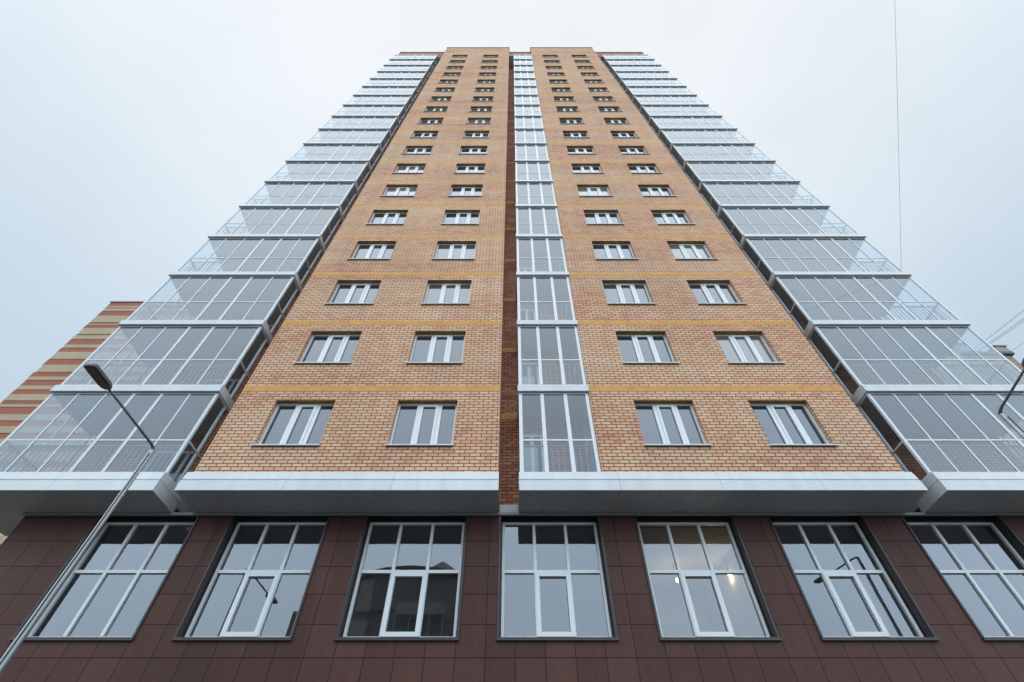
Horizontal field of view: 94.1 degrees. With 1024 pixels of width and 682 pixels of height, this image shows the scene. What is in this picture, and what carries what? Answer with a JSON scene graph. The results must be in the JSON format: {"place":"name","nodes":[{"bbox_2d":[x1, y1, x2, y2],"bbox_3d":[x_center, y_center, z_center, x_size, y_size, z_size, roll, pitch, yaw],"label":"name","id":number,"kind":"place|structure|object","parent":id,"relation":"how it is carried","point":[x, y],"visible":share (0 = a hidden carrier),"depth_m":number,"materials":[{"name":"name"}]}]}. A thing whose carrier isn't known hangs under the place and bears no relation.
{"place":"outdoors","nodes":[
{"label":"outdoors","id":0,"kind":"place"},
{"bbox_2d":[0,363,154,673],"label":"street lamp","id":1,"kind":"object","parent":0,"point":[98,375],"visible":1,"depth_m":8.39,"materials":[{"name":"metal"}]},
{"bbox_2d":[0,301,195,544],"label":"striped tower","id":2,"kind":"structure","parent":0,"point":[22,402],"depth_m":63.60,"materials":[{"name":"red brick"}]},
{"bbox_2d":[0,47,1023,681],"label":"apartment tower","id":3,"kind":"structure","parent":0,"point":[506,365],"depth_m":13.30,"materials":[{"name":"brick"}]},
{"bbox_2d":[9,515,199,640],"bbox_3d":[-8.690,5.166,10.558,2.420,2.725,0.415,0,-50,0],"label":"tall window","id":4,"kind":"structure","parent":3,"relation":"in","point":[135,522],"depth_m":10.62,"materials":[{"name":"white plastic"}]},
{"bbox_2d":[171,515,330,640],"bbox_3d":[-5.530,5.166,10.558,2.360,2.725,0.415,0,-50,0],"label":"tall window","id":5,"kind":"structure","parent":3,"relation":"in","point":[249,573],"depth_m":10.52,"materials":[{"name":"white plastic"}]},
{"bbox_2d":[251,404,333,445],"bbox_3d":[-5.680,2.198,12.611,1.710,1.580,0.281,0,-50,0],"label":"window","id":6,"kind":"structure","parent":3,"relation":"in","point":[289,424],"depth_m":12.70,"materials":[{"name":"white plastic"}]},
{"bbox_2d":[293,335,360,363],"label":"window","id":7,"kind":"structure","parent":3,"relation":"in","point":[321,349],"depth_m":15.05,"materials":[{"name":"white plastic"}]},
{"bbox_2d":[324,284,379,303],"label":"window","id":8,"kind":"structure","parent":3,"relation":"in","point":[344,293],"depth_m":17.41,"materials":[{"name":"white plastic"}]},
{"bbox_2d":[347,244,394,259],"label":"window","id":9,"kind":"structure","parent":3,"relation":"in","point":[363,251],"depth_m":19.76,"materials":[{"name":"grey glass"}]},
{"bbox_2d":[365,213,406,224],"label":"window","id":10,"kind":"structure","parent":3,"relation":"in","point":[378,218],"depth_m":22.06,"materials":[{"name":"grey glass"}]},
{"bbox_2d":[379,187,416,196],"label":"window","id":11,"kind":"structure","parent":3,"relation":"in","point":[390,191],"depth_m":24.44,"materials":[{"name":"white plastic"}]},
{"bbox_2d":[334,515,467,640],"bbox_3d":[-2.280,5.166,10.558,2.460,2.725,0.415,0,-50,0],"label":"tall window","id":12,"kind":"structure","parent":3,"relation":"in","point":[383,635],"depth_m":10.54,"materials":[{"name":"white plastic"}]},
{"bbox_2d":[391,166,424,173],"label":"window","id":13,"kind":"structure","parent":3,"relation":"in","point":[400,169],"depth_m":26.77,"materials":[{"name":"white plastic"}]},
{"bbox_2d":[401,148,431,153],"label":"window","id":14,"kind":"structure","parent":3,"relation":"in","point":[409,150],"depth_m":29.17,"materials":[{"name":"white plastic"}]},
{"bbox_2d":[385,404,456,445],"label":"window","id":15,"kind":"structure","parent":3,"relation":"in","point":[415,424],"depth_m":12.70,"materials":[{"name":"white plastic"}]},
{"bbox_2d":[410,133,437,137],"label":"window","id":16,"kind":"structure","parent":3,"relation":"in","point":[416,135],"depth_m":31.51,"materials":[{"name":"white plastic"}]},
{"bbox_2d":[417,120,442,123],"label":"window","id":17,"kind":"structure","parent":3,"relation":"in","point":[422,121],"depth_m":33.78,"materials":[{"name":"white plastic"}]},
{"bbox_2d":[423,108,446,111],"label":"window","id":18,"kind":"structure","parent":3,"relation":"in","point":[428,109],"depth_m":36.15,"materials":[{"name":"white plastic"}]},
{"bbox_2d":[406,335,464,363],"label":"window","id":19,"kind":"structure","parent":3,"relation":"in","point":[427,349],"depth_m":15.05,"materials":[{"name":"white plastic"}]},
{"bbox_2d":[429,98,450,100],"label":"window","id":20,"kind":"structure","parent":3,"relation":"in","point":[433,99],"depth_m":38.58,"materials":[{"name":"grey glass"}]},
{"bbox_2d":[434,89,454,91],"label":"window","id":21,"kind":"structure","parent":3,"relation":"in","point":[437,90],"depth_m":40.88,"materials":[{"name":"white plastic"}]},
{"bbox_2d":[421,284,470,303],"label":"window","id":22,"kind":"structure","parent":3,"relation":"in","point":[435,293],"depth_m":17.42,"materials":[{"name":"white plastic"}]},
{"bbox_2d":[440,81,457,82],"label":"window","id":23,"kind":"structure","parent":3,"relation":"in","point":[440,81],"depth_m":43.24,"materials":[{"name":"grey glass"}]},
{"bbox_2d":[442,74,459,75],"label":"window","id":24,"kind":"structure","parent":3,"relation":"in","point":[444,74],"depth_m":44.41,"materials":[{"name":"white plastic"}]},
{"bbox_2d":[432,244,475,259],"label":"window","id":25,"kind":"structure","parent":3,"relation":"in","point":[444,251],"depth_m":19.76,"materials":[{"name":"white plastic"}]},
{"bbox_2d":[441,213,479,224],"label":"window","id":26,"kind":"structure","parent":3,"relation":"in","point":[450,218],"depth_m":22.09,"materials":[{"name":"grey glass"}]},
{"bbox_2d":[448,187,482,196],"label":"window","id":27,"kind":"structure","parent":3,"relation":"in","point":[455,191],"depth_m":24.44,"materials":[{"name":"grey glass"}]},
{"bbox_2d":[453,166,484,173],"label":"window","id":28,"kind":"structure","parent":3,"relation":"in","point":[460,169],"depth_m":26.77,"materials":[{"name":"white plastic"}]},
{"bbox_2d":[458,148,486,153],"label":"window","id":29,"kind":"structure","parent":3,"relation":"in","point":[463,150],"depth_m":29.17,"materials":[{"name":"white plastic"}]},
{"bbox_2d":[462,133,488,137],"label":"window","id":30,"kind":"structure","parent":3,"relation":"in","point":[467,135],"depth_m":31.51,"materials":[{"name":"white plastic"}]},
{"bbox_2d":[466,120,490,123],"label":"window","id":31,"kind":"structure","parent":3,"relation":"in","point":[469,121],"depth_m":33.78,"materials":[{"name":"grey glass"}]},
{"bbox_2d":[469,108,491,111],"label":"window","id":32,"kind":"structure","parent":3,"relation":"in","point":[472,109],"depth_m":36.15,"materials":[{"name":"grey glass"}]},
{"bbox_2d":[472,98,492,100],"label":"window","id":33,"kind":"structure","parent":3,"relation":"in","point":[474,99],"depth_m":38.63,"materials":[{"name":"grey glass"}]},
{"bbox_2d":[474,89,493,91],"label":"window","id":34,"kind":"structure","parent":3,"relation":"in","point":[476,90],"depth_m":40.88,"materials":[{"name":"grey glass"}]},
{"bbox_2d":[477,81,494,82],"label":"window","id":35,"kind":"structure","parent":3,"relation":"in","point":[477,81],"depth_m":43.23,"materials":[{"name":"grey glass"}]},
{"bbox_2d":[478,74,495,75],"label":"window","id":36,"kind":"structure","parent":3,"relation":"in","point":[479,74],"depth_m":44.41,"materials":[{"name":"grey glass"}]},
{"bbox_2d":[548,74,565,75],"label":"window","id":37,"kind":"structure","parent":3,"relation":"in","point":[548,74],"depth_m":44.41,"materials":[{"name":"grey glass"}]},
{"bbox_2d":[496,515,618,640],"bbox_3d":[0.900,5.166,10.558,2.420,2.725,0.415,0,-50,0],"label":"tall window","id":38,"kind":"structure","parent":3,"relation":"in","point":[540,636],"depth_m":10.55,"materials":[{"name":"white plastic"}]},
{"bbox_2d":[549,81,566,82],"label":"window","id":39,"kind":"structure","parent":3,"relation":"in","point":[549,81],"depth_m":43.24,"materials":[{"name":"white plastic"}]},
{"bbox_2d":[552,89,571,91],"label":"window","id":40,"kind":"structure","parent":3,"relation":"in","point":[553,90],"depth_m":40.88,"materials":[{"name":"grey glass"}]},
{"bbox_2d":[554,98,575,100],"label":"window","id":41,"kind":"structure","parent":3,"relation":"in","point":[555,99],"depth_m":38.58,"materials":[{"name":"grey glass"}]},
{"bbox_2d":[557,108,579,111],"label":"window","id":42,"kind":"structure","parent":3,"relation":"in","point":[558,109],"depth_m":36.15,"materials":[{"name":"white plastic"}]},
{"bbox_2d":[560,120,584,123],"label":"window","id":43,"kind":"structure","parent":3,"relation":"in","point":[561,121],"depth_m":33.78,"materials":[{"name":"grey glass"}]},
{"bbox_2d":[563,133,589,137],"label":"window","id":44,"kind":"structure","parent":3,"relation":"in","point":[566,135],"depth_m":31.51,"materials":[{"name":"white plastic"}]},
{"bbox_2d":[567,148,596,153],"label":"window","id":45,"kind":"structure","parent":3,"relation":"in","point":[570,150],"depth_m":29.17,"materials":[{"name":"white plastic"}]},
{"bbox_2d":[572,166,604,173],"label":"window","id":46,"kind":"structure","parent":3,"relation":"in","point":[576,169],"depth_m":26.77,"materials":[{"name":"white plastic"}]},
{"bbox_2d":[581,74,599,75],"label":"window","id":47,"kind":"structure","parent":3,"relation":"in","point":[581,74],"depth_m":44.41,"materials":[{"name":"grey glass"}]},
{"bbox_2d":[585,81,601,82],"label":"window","id":48,"kind":"structure","parent":3,"relation":"in","point":[585,81],"depth_m":43.23,"materials":[{"name":"white plastic"}]},
{"bbox_2d":[577,187,613,196],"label":"window","id":49,"kind":"structure","parent":3,"relation":"in","point":[583,191],"depth_m":24.44,"materials":[{"name":"white plastic"}]},
{"bbox_2d":[589,89,609,91],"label":"window","id":50,"kind":"structure","parent":3,"relation":"in","point":[591,90],"depth_m":40.88,"materials":[{"name":"grey glass"}]},
{"bbox_2d":[584,213,624,224],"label":"window","id":51,"kind":"structure","parent":3,"relation":"in","point":[591,218],"depth_m":22.09,"materials":[{"name":"white plastic"}]},
{"bbox_2d":[593,98,615,100],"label":"window","id":52,"kind":"structure","parent":3,"relation":"in","point":[595,99],"depth_m":38.58,"materials":[{"name":"grey glass"}]},
{"bbox_2d":[599,108,622,111],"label":"window","id":53,"kind":"structure","parent":3,"relation":"in","point":[601,109],"depth_m":36.15,"materials":[{"name":"grey glass"}]},
{"bbox_2d":[592,244,638,259],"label":"window","id":54,"kind":"structure","parent":3,"relation":"in","point":[602,251],"depth_m":19.76,"materials":[{"name":"white plastic"}]},
{"bbox_2d":[605,120,630,123],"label":"window","id":55,"kind":"structure","parent":3,"relation":"in","point":[607,121],"depth_m":33.78,"materials":[{"name":"grey glass"}]},
{"bbox_2d":[611,133,639,137],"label":"window","id":56,"kind":"structure","parent":3,"relation":"in","point":[615,135],"depth_m":31.51,"materials":[{"name":"white plastic"}]},
{"bbox_2d":[603,284,655,303],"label":"window","id":57,"kind":"structure","parent":3,"relation":"in","point":[615,293],"depth_m":17.41,"materials":[{"name":"white plastic"}]},
{"bbox_2d":[619,148,649,153],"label":"window","id":58,"kind":"structure","parent":3,"relation":"in","point":[623,150],"depth_m":29.17,"materials":[{"name":"white plastic"}]},
{"bbox_2d":[628,166,662,173],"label":"window","id":59,"kind":"structure","parent":3,"relation":"in","point":[634,169],"depth_m":26.77,"materials":[{"name":"white plastic"}]},
{"bbox_2d":[616,335,679,363],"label":"window","id":60,"kind":"structure","parent":3,"relation":"in","point":[635,349],"depth_m":15.05,"materials":[{"name":"white plastic"}]},
{"bbox_2d":[639,187,677,196],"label":"window","id":61,"kind":"structure","parent":3,"relation":"in","point":[646,191],"depth_m":24.43,"materials":[{"name":"white plastic"}]},
{"bbox_2d":[635,404,712,445],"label":"window","id":62,"kind":"structure","parent":3,"relation":"in","point":[660,424],"depth_m":12.70,"materials":[{"name":"white plastic"}]},
{"bbox_2d":[652,213,695,224],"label":"window","id":63,"kind":"structure","parent":3,"relation":"in","point":[661,218],"depth_m":22.07,"materials":[{"name":"grey glass"}]},
{"bbox_2d":[668,244,717,259],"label":"window","id":64,"kind":"structure","parent":3,"relation":"in","point":[680,251],"depth_m":19.73,"materials":[{"name":"white plastic"}]},
{"bbox_2d":[634,515,781,640],"bbox_3d":[4.115,5.166,10.558,2.390,2.725,0.415,0,-50,0],"label":"tall window","id":65,"kind":"structure","parent":3,"relation":"in","point":[711,573],"depth_m":10.53,"materials":[{"name":"white plastic"}]},
{"bbox_2d":[689,284,746,303],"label":"window","id":66,"kind":"structure","parent":3,"relation":"in","point":[703,293],"depth_m":17.40,"materials":[{"name":"white plastic"}]},
{"bbox_2d":[715,335,784,363],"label":"window","id":67,"kind":"structure","parent":3,"relation":"in","point":[738,349],"depth_m":15.05,"materials":[{"name":"white plastic"}]},
{"bbox_2d":[750,404,837,445],"bbox_3d":[7.320,2.198,12.611,1.690,1.580,0.281,0,-50,0],"label":"window","id":68,"kind":"structure","parent":3,"relation":"in","point":[782,424],"depth_m":12.70,"materials":[{"name":"white plastic"}]},
{"bbox_2d":[767,515,939,640],"bbox_3d":[7.270,5.166,10.558,2.300,2.725,0.415,0,-50,0],"label":"tall window","id":69,"kind":"structure","parent":3,"relation":"in","point":[883,635],"depth_m":10.50,"materials":[{"name":"white plastic"}]},
{"bbox_2d":[895,21,900,240],"bbox_3d":[14.632,-8.428,18.102,0.010,7.157,8.991,-3,-50,2],"label":"overhead wire","id":70,"kind":"object","parent":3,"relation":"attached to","point":[898,138],"visible":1,"depth_m":18.11,"materials":[{"name":"grey metal"}]},
{"bbox_2d":[900,515,1023,640],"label":"tall window","id":71,"kind":"structure","parent":3,"relation":"in","point":[963,523],"depth_m":10.84,"materials":[{"name":"white plastic"}]},
{"bbox_2d":[0,0,1023,402],"label":"sky","id":72,"kind":"structure","parent":0,"point":[131,131],"materials":[{"name":"white"}]},
{"bbox_2d":[931,342,1023,462],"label":"brown house","id":73,"kind":"structure","parent":0,"point":[962,349],"depth_m":43.69,"materials":[{"name":"brick"}]},
{"bbox_2d":[949,318,1023,368],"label":"overhead wire","id":74,"kind":"object","parent":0,"point":[989,342],"visible":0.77,"depth_m":30.81,"materials":[{"name":"grey metal"}]},
{"bbox_2d":[953,310,1023,363],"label":"overhead wire","id":75,"kind":"object","parent":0,"point":[991,335],"visible":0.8,"depth_m":30.59,"materials":[{"name":"grey metal"}]},
{"bbox_2d":[998,358,1023,438],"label":"street lamp","id":76,"kind":"object","parent":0,"point":[1011,423],"visible":1,"depth_m":9.72,"materials":[{"name":"metal"}]}
]}

